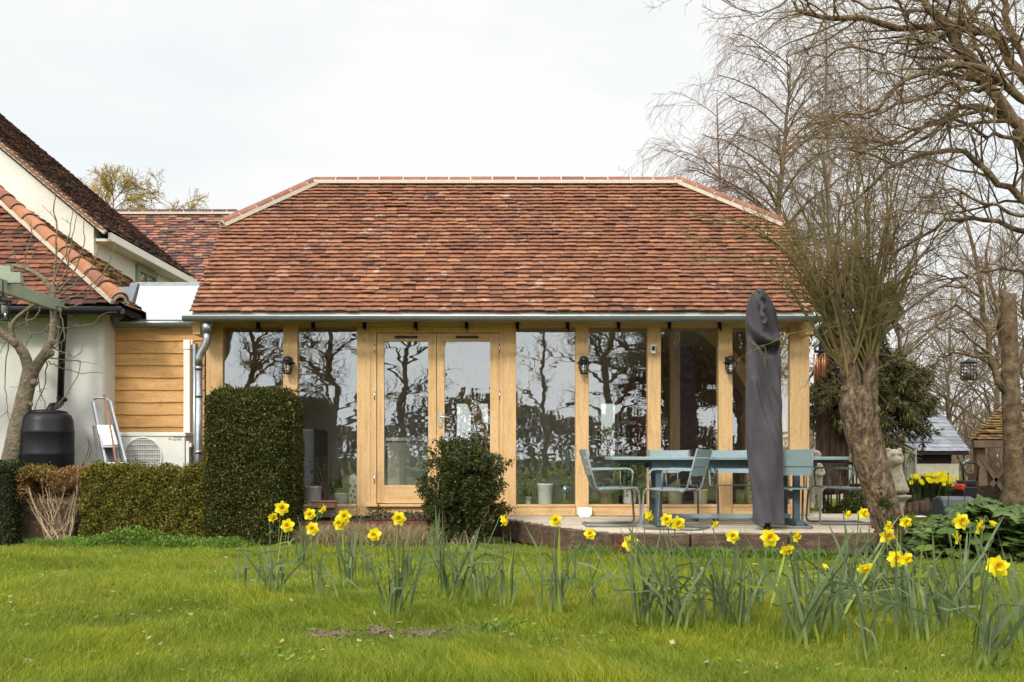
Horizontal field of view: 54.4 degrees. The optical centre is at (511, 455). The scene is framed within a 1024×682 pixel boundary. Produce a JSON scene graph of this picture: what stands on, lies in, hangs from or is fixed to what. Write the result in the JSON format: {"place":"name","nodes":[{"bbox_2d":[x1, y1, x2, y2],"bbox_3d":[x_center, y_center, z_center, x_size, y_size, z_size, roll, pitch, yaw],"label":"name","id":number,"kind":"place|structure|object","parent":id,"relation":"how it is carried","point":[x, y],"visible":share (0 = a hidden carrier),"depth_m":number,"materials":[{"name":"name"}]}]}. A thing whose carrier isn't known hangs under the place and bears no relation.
{"place":"outdoors","nodes":[
{"label":"outdoors","id":0,"kind":"place"},
{"bbox_2d":[91,396,126,465],"bbox_3d":[-5.042,-0.214,12.549,0.269,1.091,0.850,0,0,-42],"label":"stepladder","id":1,"kind":"object","parent":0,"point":[103,434],"visible":0.67,"depth_m":12.56,"materials":[{"name":"metal"}]},
{"bbox_2d":[115,209,237,281],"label":"range","id":2,"kind":"structure","parent":0,"point":[186,239],"depth_m":21.48,"materials":[{"name":"tile"}]},
{"bbox_2d":[302,429,327,503],"bbox_3d":[-3.176,0.203,14.375,0.850,1.154,1.050,0,0,0],"label":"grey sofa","id":3,"kind":"object","parent":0,"point":[318,437],"visible":0.14,"depth_m":13.94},
{"bbox_2d":[386,437,466,503],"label":"kitchen island","id":4,"kind":"structure","parent":0,"point":[407,457],"depth_m":14.20,"materials":[{"name":"white"}]},
{"bbox_2d":[0,457,1023,681],"bbox_3d":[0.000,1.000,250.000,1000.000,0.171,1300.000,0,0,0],"label":"lawn","id":5,"kind":"structure","parent":0,"point":[500,539],"depth_m":5.24,"materials":[{"name":"plant"}]},
{"bbox_2d":[0,459,34,545],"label":"hedge bush","id":6,"kind":"object","parent":5,"relation":"on","point":[11,516],"visible":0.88,"depth_m":11.71,"materials":[{"name":"green plant"}]},
{"bbox_2d":[0,266,76,317],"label":"pergola","id":7,"kind":"object","parent":5,"relation":"on","point":[11,278],"visible":0.81,"depth_m":11.49,"materials":[{"name":"green paint"}]},
{"bbox_2d":[19,409,74,497],"bbox_3d":[-5.815,0.242,12.450,0.640,1.636,0.640,0,0,0],"label":"water butt","id":8,"kind":"object","parent":5,"relation":"on","point":[47,436],"visible":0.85,"depth_m":12.19,"materials":[{"name":"black plastic"}]},
{"bbox_2d":[20,498,81,542],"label":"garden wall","id":9,"kind":"structure","parent":5,"relation":"on","point":[32,533],"depth_m":12.05,"materials":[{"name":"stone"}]},
{"bbox_2d":[15,461,87,540],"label":"dying box plant","id":10,"kind":"object","parent":5,"relation":"on","point":[62,481],"visible":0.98,"depth_m":11.84,"materials":[{"name":"brown plant"}]},
{"bbox_2d":[0,188,114,466],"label":"fig tree","id":11,"kind":"object","parent":5,"relation":"on","point":[29,381],"visible":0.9,"depth_m":12.27,"materials":[{"name":"brown plant"}]},
{"bbox_2d":[0,185,149,535],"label":"white wing","id":12,"kind":"structure","parent":5,"relation":"on","point":[105,296],"depth_m":12.90,"materials":[{"name":"paint"}]},
{"bbox_2d":[0,113,196,281],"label":"white house","id":13,"kind":"structure","parent":5,"relation":"on","point":[33,175],"depth_m":16.22,"materials":[{"name":"paint"}]},
{"bbox_2d":[96,447,122,464],"bbox_3d":[-5.148,0.300,12.760,0.350,0.820,0.350,0,0,0],"label":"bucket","id":14,"kind":"object","parent":5,"relation":"on","point":[109,453],"visible":0.13,"depth_m":12.61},
{"bbox_2d":[77,162,164,208],"bbox_3d":[-15.393,-5.035,38.123,5.487,12.294,4.863,0,0,0],"label":"lichened tree","id":15,"kind":"object","parent":5,"relation":"on","point":[108,188],"visible":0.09,"depth_m":37.52,"materials":[{"name":"plant"}]},
{"bbox_2d":[22,525,264,549],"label":"weeds","id":16,"kind":"object","parent":5,"relation":"on","point":[103,538],"visible":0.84,"depth_m":11.33,"materials":[{"name":"green plant"}]},
{"bbox_2d":[77,458,215,541],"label":"box hedge","id":17,"kind":"object","parent":5,"relation":"on","point":[170,499],"visible":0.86,"depth_m":11.78,"materials":[{"name":"green plant"}]},
{"bbox_2d":[113,282,205,460],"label":"link building","id":18,"kind":"structure","parent":5,"relation":"on","point":[149,373],"depth_m":13.29,"materials":[{"name":"brown wood"}]},
{"bbox_2d":[120,432,192,468],"bbox_3d":[-4.585,0.033,12.943,0.914,0.657,0.354,0,0,0],"label":"heat pump unit","id":19,"kind":"object","parent":18,"relation":"attached to","point":[174,448],"visible":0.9,"depth_m":12.78,"materials":[{"name":"white plastic"}]},
{"bbox_2d":[183,340,194,432],"bbox_3d":[-4.284,-0.906,13.207,0.125,1.245,0.125,0,0,0],"label":"cable trunking","id":20,"kind":"object","parent":18,"relation":"attached to","point":[187,346],"visible":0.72,"depth_m":13.15,"materials":[{"name":"white plastic"}]},
{"bbox_2d":[121,167,208,208],"bbox_3d":[-13.247,-4.887,37.864,5.138,12.000,4.094,0,0,0],"label":"lichened tree","id":21,"kind":"object","parent":5,"relation":"on","point":[149,192],"visible":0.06,"depth_m":37.61,"materials":[{"name":"plant"}]},
{"bbox_2d":[202,384,305,546],"bbox_3d":[-3.108,0.118,11.994,1.173,1.945,0.879,0,0,0],"label":"clipped bush","id":22,"kind":"object","parent":5,"relation":"on","point":[254,452],"visible":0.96,"depth_m":11.65,"materials":[{"name":"green plant"}]},
{"bbox_2d":[224,500,331,596],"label":"daffodil clump","id":23,"kind":"object","parent":5,"relation":"on","point":[281,509],"visible":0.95,"depth_m":6.70,"materials":[{"name":"green plant"}]},
{"bbox_2d":[261,504,326,570],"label":"daffodil clump","id":24,"kind":"object","parent":5,"relation":"on","point":[309,514],"visible":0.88,"depth_m":8.22,"materials":[{"name":"green plant"}]},
{"bbox_2d":[305,522,363,600],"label":"daffodil clump","id":25,"kind":"object","parent":5,"relation":"on","point":[312,528],"visible":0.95,"depth_m":6.46,"materials":[{"name":"green plant"}]},
{"bbox_2d":[311,509,371,589],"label":"daffodil clump","id":26,"kind":"object","parent":5,"relation":"on","point":[341,521],"visible":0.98,"depth_m":7.05,"materials":[{"name":"green plant"}]},
{"bbox_2d":[289,512,434,542],"bbox_3d":[-1.608,0.899,12.460,2.439,0.321,1.020,0,0,0],"label":"raised bed","id":27,"kind":"object","parent":5,"relation":"on","point":[376,521],"visible":0.16,"depth_m":11.95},
{"bbox_2d":[309,456,337,516],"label":"potted plant","id":28,"kind":"object","parent":27,"relation":"on","point":[331,505],"visible":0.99,"depth_m":12.70,"materials":[{"name":"green plant"}]},
{"bbox_2d":[355,527,381,582],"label":"daffodil clump","id":29,"kind":"object","parent":5,"relation":"on","point":[374,534],"visible":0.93,"depth_m":7.43,"materials":[{"name":"green plant"}]},
{"bbox_2d":[286,521,455,548],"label":"dry grass","id":30,"kind":"structure","parent":5,"relation":"on","point":[325,534],"depth_m":11.39,"materials":[{"name":"plant"}]},
{"bbox_2d":[326,511,446,620],"bbox_3d":[-0.696,0.638,5.735,0.738,0.639,0.260,0,0,6],"label":"daffodil clump","id":31,"kind":"object","parent":5,"relation":"on","point":[398,518],"visible":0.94,"depth_m":5.69,"materials":[{"name":"green plant"}]},
{"bbox_2d":[378,528,426,587],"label":"daffodil clump","id":32,"kind":"object","parent":5,"relation":"on","point":[407,566],"visible":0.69,"depth_m":7.11,"materials":[{"name":"green plant"}]},
{"bbox_2d":[429,509,464,575],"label":"daffodil clump","id":33,"kind":"object","parent":5,"relation":"on","point":[433,550],"visible":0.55,"depth_m":7.70,"materials":[{"name":"green plant"}]},
{"bbox_2d":[414,430,518,544],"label":"loose bush","id":34,"kind":"object","parent":5,"relation":"on","point":[460,495],"visible":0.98,"depth_m":11.58,"materials":[{"name":"green plant"}]},
{"bbox_2d":[416,507,535,599],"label":"daffodil clump","id":35,"kind":"object","parent":5,"relation":"on","point":[454,582],"visible":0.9,"depth_m":6.46,"materials":[{"name":"green plant"}]},
{"bbox_2d":[457,533,538,608],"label":"daffodil clump","id":36,"kind":"object","parent":5,"relation":"on","point":[502,578],"visible":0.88,"depth_m":6.11,"materials":[{"name":"green plant"}]},
{"bbox_2d":[181,176,821,536],"bbox_3d":[-0.083,-1.499,14.784,8.123,5.319,4.682,0,0,0],"label":"garden room","id":37,"kind":"object","parent":5,"relation":"on","point":[379,310],"visible":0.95,"depth_m":13.52,"materials":[{"name":"tile"}]},
{"bbox_2d":[374,333,436,502],"bbox_3d":[-1.397,-0.486,13.035,0.815,2.224,0.081,0,0,0],"label":"door","id":38,"kind":"structure","parent":37,"relation":"in","point":[385,493],"depth_m":13.02,"materials":[{"name":"brown wood"}]},
{"bbox_2d":[437,333,499,502],"bbox_3d":[-0.567,-0.486,13.013,0.832,2.224,0.124,0,0,0],"label":"door","id":39,"kind":"structure","parent":37,"relation":"in","point":[493,338],"depth_m":13.02,"materials":[{"name":"brown wood"}]},
{"bbox_2d":[453,400,489,455],"bbox_3d":[-0.675,-0.440,16.930,0.650,1.000,0.060,0,0,0],"label":"back window","id":40,"kind":"structure","parent":37,"relation":"in","point":[455,402],"depth_m":16.90,"materials":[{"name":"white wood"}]},
{"bbox_2d":[598,400,617,458],"bbox_3d":[1.775,-0.440,16.930,0.650,1.000,0.060,0,0,0],"label":"back window","id":41,"kind":"structure","parent":37,"relation":"in","point":[600,402],"depth_m":16.90,"materials":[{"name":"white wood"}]},
{"bbox_2d":[636,371,645,503],"bbox_3d":[1.950,-0.235,14.603,0.261,2.010,0.066,0,0,0],"label":"curtain","id":42,"kind":"object","parent":37,"relation":"hanging from","point":[640,413],"visible":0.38,"depth_m":14.61,"materials":[{"name":"fabric"}]},
{"bbox_2d":[618,347,742,503],"bbox_3d":[2.840,-0.497,16.350,2.140,2.565,0.700,0,0,0],"label":"window","id":43,"kind":"structure","parent":37,"relation":"on","point":[697,397],"depth_m":16.30,"materials":[{"name":"glass"}]},
{"bbox_3d":[-0.072,0.724,13.410,7.514,0.092,0.420,0,0,0],"label":"window shelf","id":44,"kind":"object","parent":37,"relation":"on","visible":0},
{"bbox_2d":[532,448,561,503],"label":"potted plant","id":45,"kind":"object","parent":44,"relation":"on","point":[545,489],"visible":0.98,"depth_m":13.35,"materials":[{"name":"green plant"}]},
{"bbox_2d":[610,455,645,503],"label":"potted plant","id":46,"kind":"object","parent":44,"relation":"on","point":[626,494],"visible":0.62,"depth_m":13.37,"materials":[{"name":"green plant"}]},
{"bbox_2d":[0,547,1022,674],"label":"lawn weeds","id":47,"kind":"object","parent":5,"relation":"on","point":[744,663],"visible":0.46,"depth_m":4.87,"materials":[{"name":"green plant"}]},
{"bbox_2d":[7,547,1018,663],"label":"fallen leaves","id":48,"kind":"object","parent":5,"relation":"on","point":[564,626],"visible":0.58,"depth_m":5.02,"materials":[{"name":"brown plant"}]},
{"bbox_2d":[502,519,558,546],"bbox_3d":[0.219,0.924,11.860,0.144,0.243,1.586,0,0,-21],"label":"timber sleeper","id":49,"kind":"object","parent":5,"relation":"on","point":[516,530],"visible":0.75,"depth_m":11.75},
{"bbox_2d":[504,514,606,615],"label":"daffodil clump","id":50,"kind":"object","parent":5,"relation":"on","point":[558,593],"visible":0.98,"depth_m":5.80,"materials":[{"name":"green plant"}]},
{"bbox_2d":[553,527,619,552],"bbox_3d":[0.785,0.921,10.650,0.139,0.246,1.062,0,0,-32],"label":"timber sleeper","id":51,"kind":"object","parent":5,"relation":"on","point":[568,536],"visible":0.54,"depth_m":10.63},
{"bbox_2d":[544,528,645,608],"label":"daffodil clump","id":52,"kind":"object","parent":5,"relation":"on","point":[589,534],"visible":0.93,"depth_m":5.98,"materials":[{"name":"green plant"}]},
{"bbox_2d":[620,532,688,552],"bbox_3d":[1.457,0.892,10.171,0.694,0.207,0.140,0,0,1],"label":"timber sleeper","id":53,"kind":"object","parent":5,"relation":"on","point":[654,537],"visible":0.48,"depth_m":10.10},
{"bbox_2d":[592,510,719,627],"bbox_3d":[0.824,0.642,5.572,0.567,0.668,0.516,0,0,-41],"label":"daffodil clump","id":54,"kind":"object","parent":5,"relation":"on","point":[643,614],"visible":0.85,"depth_m":5.51,"materials":[{"name":"green plant"}]},
{"bbox_2d":[602,513,740,634],"bbox_3d":[0.870,0.643,5.375,0.756,0.670,0.340,0,0,11],"label":"daffodil clump","id":55,"kind":"object","parent":5,"relation":"on","point":[677,522],"visible":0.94,"depth_m":5.35,"materials":[{"name":"green plant"}]},
{"bbox_2d":[568,542,839,561],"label":"border leaves","id":56,"kind":"object","parent":5,"relation":"on","point":[762,554],"visible":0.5,"depth_m":9.95,"materials":[{"name":"green plant"}]},
{"bbox_2d":[645,529,763,622],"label":"daffodil clump","id":57,"kind":"object","parent":5,"relation":"on","point":[701,606],"visible":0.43,"depth_m":5.58,"materials":[{"name":"green plant"}]},
{"bbox_2d":[463,419,974,465],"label":"field hedge","id":58,"kind":"object","parent":5,"relation":"on","point":[607,432],"visible":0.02,"depth_m":77.92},
{"bbox_2d":[659,519,782,633],"bbox_3d":[1.138,0.655,5.447,0.535,0.630,0.718,0,0,27],"label":"daffodil clump","id":59,"kind":"object","parent":5,"relation":"on","point":[732,536],"visible":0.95,"depth_m":5.36,"materials":[{"name":"green plant"}]},
{"bbox_2d":[628,71,821,235],"bbox_3d":[6.319,-4.920,28.768,6.309,12.069,5.744,0,0,0],"label":"birch tree","id":60,"kind":"object","parent":5,"relation":"on","point":[718,134],"visible":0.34,"depth_m":28.92,"materials":[{"name":"plant"}]},
{"bbox_2d":[690,533,787,551],"bbox_3d":[2.311,0.890,10.156,0.979,0.194,0.159,0,0,0],"label":"timber sleeper","id":61,"kind":"object","parent":5,"relation":"on","point":[697,540],"visible":0.48,"depth_m":10.10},
{"bbox_2d":[677,543,812,608],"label":"daffodil clump","id":62,"kind":"object","parent":5,"relation":"on","point":[760,591],"visible":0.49,"depth_m":5.95,"materials":[{"name":"green plant"}]},
{"bbox_2d":[664,0,891,273],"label":"birch tree","id":63,"kind":"object","parent":5,"relation":"on","point":[725,183],"visible":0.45,"depth_m":24.69,"materials":[{"name":"plant"}]},
{"bbox_2d":[809,450,824,513],"bbox_3d":[4.629,0.498,15.213,0.400,1.163,0.406,0,0,0],"label":"cherub statue","id":64,"kind":"object","parent":5,"relation":"on","point":[814,493],"visible":0.52,"depth_m":15.13,"materials":[{"name":"stone"}]},
{"bbox_2d":[650,113,988,549],"bbox_3d":[3.262,-1.287,10.710,3.718,4.985,1.822,0,0,0],"label":"pollard tree","id":65,"kind":"object","parent":5,"relation":"on","point":[859,409],"visible":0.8,"depth_m":10.61,"materials":[{"name":"brown plant"}]},
{"bbox_2d":[876,486,908,548],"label":"ivy","id":66,"kind":"object","parent":65,"relation":"attached to","point":[888,504],"visible":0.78,"depth_m":10.54,"materials":[{"name":"green plant"}]},
{"bbox_2d":[738,524,903,646],"bbox_3d":[1.572,0.657,4.913,0.858,0.628,0.417,0,0,6],"label":"daffodil clump","id":67,"kind":"object","parent":5,"relation":"on","point":[770,538],"visible":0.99,"depth_m":4.96,"materials":[{"name":"green plant"}]},
{"bbox_2d":[723,0,929,367],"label":"birch tree","id":68,"kind":"object","parent":5,"relation":"on","point":[802,155],"visible":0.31,"depth_m":26.80,"materials":[{"name":"brown plant"}]},
{"bbox_2d":[646,0,1023,367],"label":"arching tree","id":69,"kind":"object","parent":5,"relation":"on","point":[968,65],"visible":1,"depth_m":9.44,"materials":[{"name":"plant"}]},
{"bbox_2d":[786,533,883,619],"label":"daffodil clump","id":70,"kind":"object","parent":5,"relation":"on","point":[848,607],"visible":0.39,"depth_m":5.57,"materials":[{"name":"green plant"}]},
{"bbox_2d":[769,536,903,641],"bbox_3d":[1.674,0.678,5.081,0.695,0.571,0.339,0,0,-20],"label":"daffodil clump","id":71,"kind":"object","parent":5,"relation":"on","point":[822,626],"visible":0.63,"depth_m":5.09,"materials":[{"name":"green plant"}]},
{"bbox_2d":[778,507,900,613],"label":"daffodil clump","id":72,"kind":"object","parent":5,"relation":"on","point":[863,513],"visible":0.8,"depth_m":5.92,"materials":[{"name":"green plant"}]},
{"bbox_2d":[818,485,866,513],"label":"border shrubs","id":73,"kind":"object","parent":5,"relation":"on","point":[850,497],"visible":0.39,"depth_m":16.82,"materials":[{"name":"green plant"}]},
{"bbox_2d":[763,0,969,340],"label":"birch tree","id":74,"kind":"object","parent":5,"relation":"on","point":[859,176],"visible":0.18,"depth_m":27.80,"materials":[{"name":"brown plant"}]},
{"bbox_2d":[809,245,945,494],"bbox_3d":[6.218,-1.480,17.313,3.151,4.315,2.682,0,0,0],"label":"conifer tree","id":75,"kind":"object","parent":5,"relation":"on","point":[903,403],"visible":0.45,"depth_m":16.93,"materials":[{"name":"green plant"}]},
{"bbox_2d":[850,442,916,479],"bbox_3d":[7.865,0.093,21.223,0.503,0.780,2.555,0,0,0],"label":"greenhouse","id":76,"kind":"object","parent":5,"relation":"on","point":[912,469],"visible":0.24,"depth_m":20.00,"materials":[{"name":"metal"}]},
{"bbox_2d":[837,550,943,664],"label":"daffodil clump","id":77,"kind":"object","parent":5,"relation":"on","point":[862,568],"visible":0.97,"depth_m":4.55,"materials":[{"name":"green plant"}]},
{"bbox_2d":[812,408,970,498],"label":"slate shed","id":78,"kind":"structure","parent":5,"relation":"on","point":[936,456],"depth_m":24.30,"materials":[{"name":"stone"}]},
{"bbox_2d":[837,515,950,617],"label":"daffodil clump","id":79,"kind":"object","parent":5,"relation":"on","point":[905,522],"visible":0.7,"depth_m":5.73,"materials":[{"name":"green plant"}]},
{"bbox_2d":[886,448,911,532],"bbox_3d":[4.821,0.492,12.400,0.360,1.176,0.332,0,0,0],"label":"stone beast statue","id":80,"kind":"object","parent":5,"relation":"on","point":[895,458],"visible":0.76,"depth_m":12.32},
{"bbox_2d":[842,528,959,647],"bbox_3d":[1.923,0.665,5.000,0.549,0.581,0.322,0,0,15],"label":"daffodil clump","id":81,"kind":"object","parent":5,"relation":"on","point":[898,559],"visible":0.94,"depth_m":4.91,"materials":[{"name":"green plant"}]},
{"bbox_2d":[809,146,1022,386],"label":"bare tree","id":82,"kind":"object","parent":5,"relation":"on","point":[899,341],"visible":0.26,"depth_m":32.12,"materials":[{"name":"plant"}]},
{"bbox_2d":[809,381,1023,478],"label":"thicket","id":83,"kind":"object","parent":5,"relation":"on","point":[965,433],"visible":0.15,"depth_m":43.85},
{"bbox_2d":[904,498,931,516],"bbox_3d":[6.870,0.896,16.600,0.781,0.371,0.120,0,0,0],"label":"log edging","id":84,"kind":"object","parent":5,"relation":"on","point":[921,507],"visible":0.4,"depth_m":16.56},
{"bbox_2d":[905,471,957,512],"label":"daffodil bank","id":85,"kind":"structure","parent":5,"relation":"on","point":[931,485],"depth_m":16.62,"materials":[{"name":"yellow plant"}]},
{"bbox_2d":[846,509,1022,624],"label":"daffodil clump","id":86,"kind":"object","parent":5,"relation":"on","point":[962,521],"visible":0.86,"depth_m":5.45,"materials":[{"name":"green plant"}]},
{"bbox_2d":[879,530,990,639],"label":"daffodil clump","id":87,"kind":"object","parent":5,"relation":"on","point":[937,618],"visible":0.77,"depth_m":5.09,"materials":[{"name":"green plant"}]},
{"bbox_2d":[865,539,1023,563],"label":"ground cover","id":88,"kind":"object","parent":5,"relation":"on","point":[1020,558],"visible":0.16,"depth_m":9.55,"materials":[{"name":"green plant"}]},
{"bbox_2d":[931,488,973,514],"bbox_3d":[6.724,0.786,15.145,0.517,0.589,0.490,0,0,0],"label":"storage box","id":89,"kind":"object","parent":5,"relation":"on","point":[939,504],"visible":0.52,"depth_m":15.02,"materials":[{"name":"grey plastic"}]},
{"bbox_2d":[882,184,1023,506],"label":"feeder tree","id":90,"kind":"object","parent":5,"relation":"on","point":[1011,373],"visible":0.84,"depth_m":14.90,"materials":[{"name":"plant"}]},
{"bbox_2d":[882,235,1023,434],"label":"bare tree","id":91,"kind":"object","parent":5,"relation":"on","point":[949,409],"visible":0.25,"depth_m":35.97,"materials":[{"name":"plant"}]},
{"bbox_2d":[889,208,1023,454],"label":"bare tree","id":92,"kind":"object","parent":5,"relation":"on","point":[996,406],"visible":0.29,"depth_m":34.00,"materials":[{"name":"plant"}]},
{"bbox_2d":[904,494,1023,559],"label":"leafy bed","id":93,"kind":"object","parent":5,"relation":"on","point":[1010,529],"visible":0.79,"depth_m":9.49,"materials":[{"name":"green plant"}]},
{"bbox_2d":[953,462,979,497],"bbox_3d":[7.325,0.581,16.075,0.518,0.958,0.450,0,0,0],"label":"lawnmower","id":94,"kind":"object","parent":5,"relation":"on","point":[971,490],"visible":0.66,"depth_m":15.96,"materials":[{"name":"black paint"}]},
{"bbox_2d":[913,161,1023,417],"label":"bare tree","id":95,"kind":"object","parent":5,"relation":"on","point":[988,380],"visible":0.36,"depth_m":31.15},
{"bbox_2d":[936,528,1023,672],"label":"daffodil clump","id":96,"kind":"object","parent":5,"relation":"on","point":[996,567],"visible":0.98,"depth_m":4.34,"materials":[{"name":"green plant"}]},
{"bbox_2d":[968,409,1023,500],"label":"well house","id":97,"kind":"structure","parent":5,"relation":"on","point":[989,437],"depth_m":16.79,"materials":[{"name":"wood"}]},
{"bbox_2d":[976,528,1023,648],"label":"daffodil clump","id":98,"kind":"object","parent":5,"relation":"on","point":[1018,615],"visible":0.66,"depth_m":4.80,"materials":[{"name":"green plant"}]},
{"bbox_2d":[0,0,1023,456],"label":"sky","id":99,"kind":"structure","parent":0,"point":[243,103],"materials":[{"name":"white"}]},
{"bbox_2d":[504,514,874,558],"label":"terrace","id":100,"kind":"structure","parent":0,"point":[743,525],"depth_m":11.36,"materials":[{"name":"stone"}]},
{"bbox_2d":[579,449,640,526],"bbox_3d":[1.095,0.358,11.248,0.674,0.863,0.544,0,0,-2],"label":"garden armchair","id":101,"kind":"object","parent":100,"relation":"on","point":[586,462],"visible":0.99,"depth_m":11.00,"materials":[{"name":"blue paint"}]},
{"bbox_2d":[647,450,698,520],"bbox_3d":[1.969,0.358,12.212,0.544,0.863,0.674,0,0,0],"label":"garden armchair","id":102,"kind":"object","parent":100,"relation":"on","point":[668,453],"visible":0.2,"depth_m":12.50,"materials":[{"name":"blue paint"}]},
{"bbox_2d":[640,448,712,530],"bbox_3d":[1.796,0.358,10.751,0.674,0.863,0.544,0,0,28],"label":"garden armchair","id":103,"kind":"object","parent":100,"relation":"on","point":[701,462],"visible":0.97,"depth_m":10.59,"materials":[{"name":"blue paint"}]},
{"bbox_2d":[605,457,851,526],"bbox_3d":[2.470,0.400,11.398,2.732,0.770,0.895,0,0,0],"label":"terrace table","id":104,"kind":"object","parent":100,"relation":"on","point":[687,462],"visible":0.74,"depth_m":11.12,"materials":[{"name":"blue paint"}]},
{"bbox_2d":[708,450,752,520],"bbox_3d":[2.719,0.358,12.212,0.544,0.863,0.674,0,0,0],"label":"garden armchair","id":105,"kind":"object","parent":100,"relation":"on","point":[729,453],"visible":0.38,"depth_m":12.46,"materials":[{"name":"blue paint"}]},
{"bbox_2d":[745,288,784,529],"bbox_3d":[2.696,-0.491,10.549,0.416,2.562,0.358,0,0,0],"label":"covered parasol","id":106,"kind":"object","parent":100,"relation":"on","point":[764,432],"visible":0.98,"depth_m":10.52,"materials":[{"name":"grey fabric"}]},
{"bbox_2d":[757,449,813,527],"bbox_3d":[3.025,0.358,11.058,0.544,0.863,0.674,0,0,6],"label":"garden armchair","id":107,"kind":"object","parent":100,"relation":"on","point":[798,471],"visible":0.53,"depth_m":10.77,"materials":[{"name":"blue paint"}]},
{"bbox_2d":[787,533,876,553],"bbox_3d":[3.273,0.899,10.200,0.916,0.216,0.141,0,0,-5],"label":"timber sleeper","id":108,"kind":"object","parent":100,"relation":"on","point":[808,541],"visible":0.47,"depth_m":10.13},
{"bbox_2d":[805,465,870,524],"bbox_3d":[3.801,0.358,11.500,0.674,0.863,0.544,0,0,0],"label":"garden armchair","id":109,"kind":"object","parent":100,"relation":"on","point":[847,487],"visible":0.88,"depth_m":11.26,"materials":[{"name":"blue paint"}]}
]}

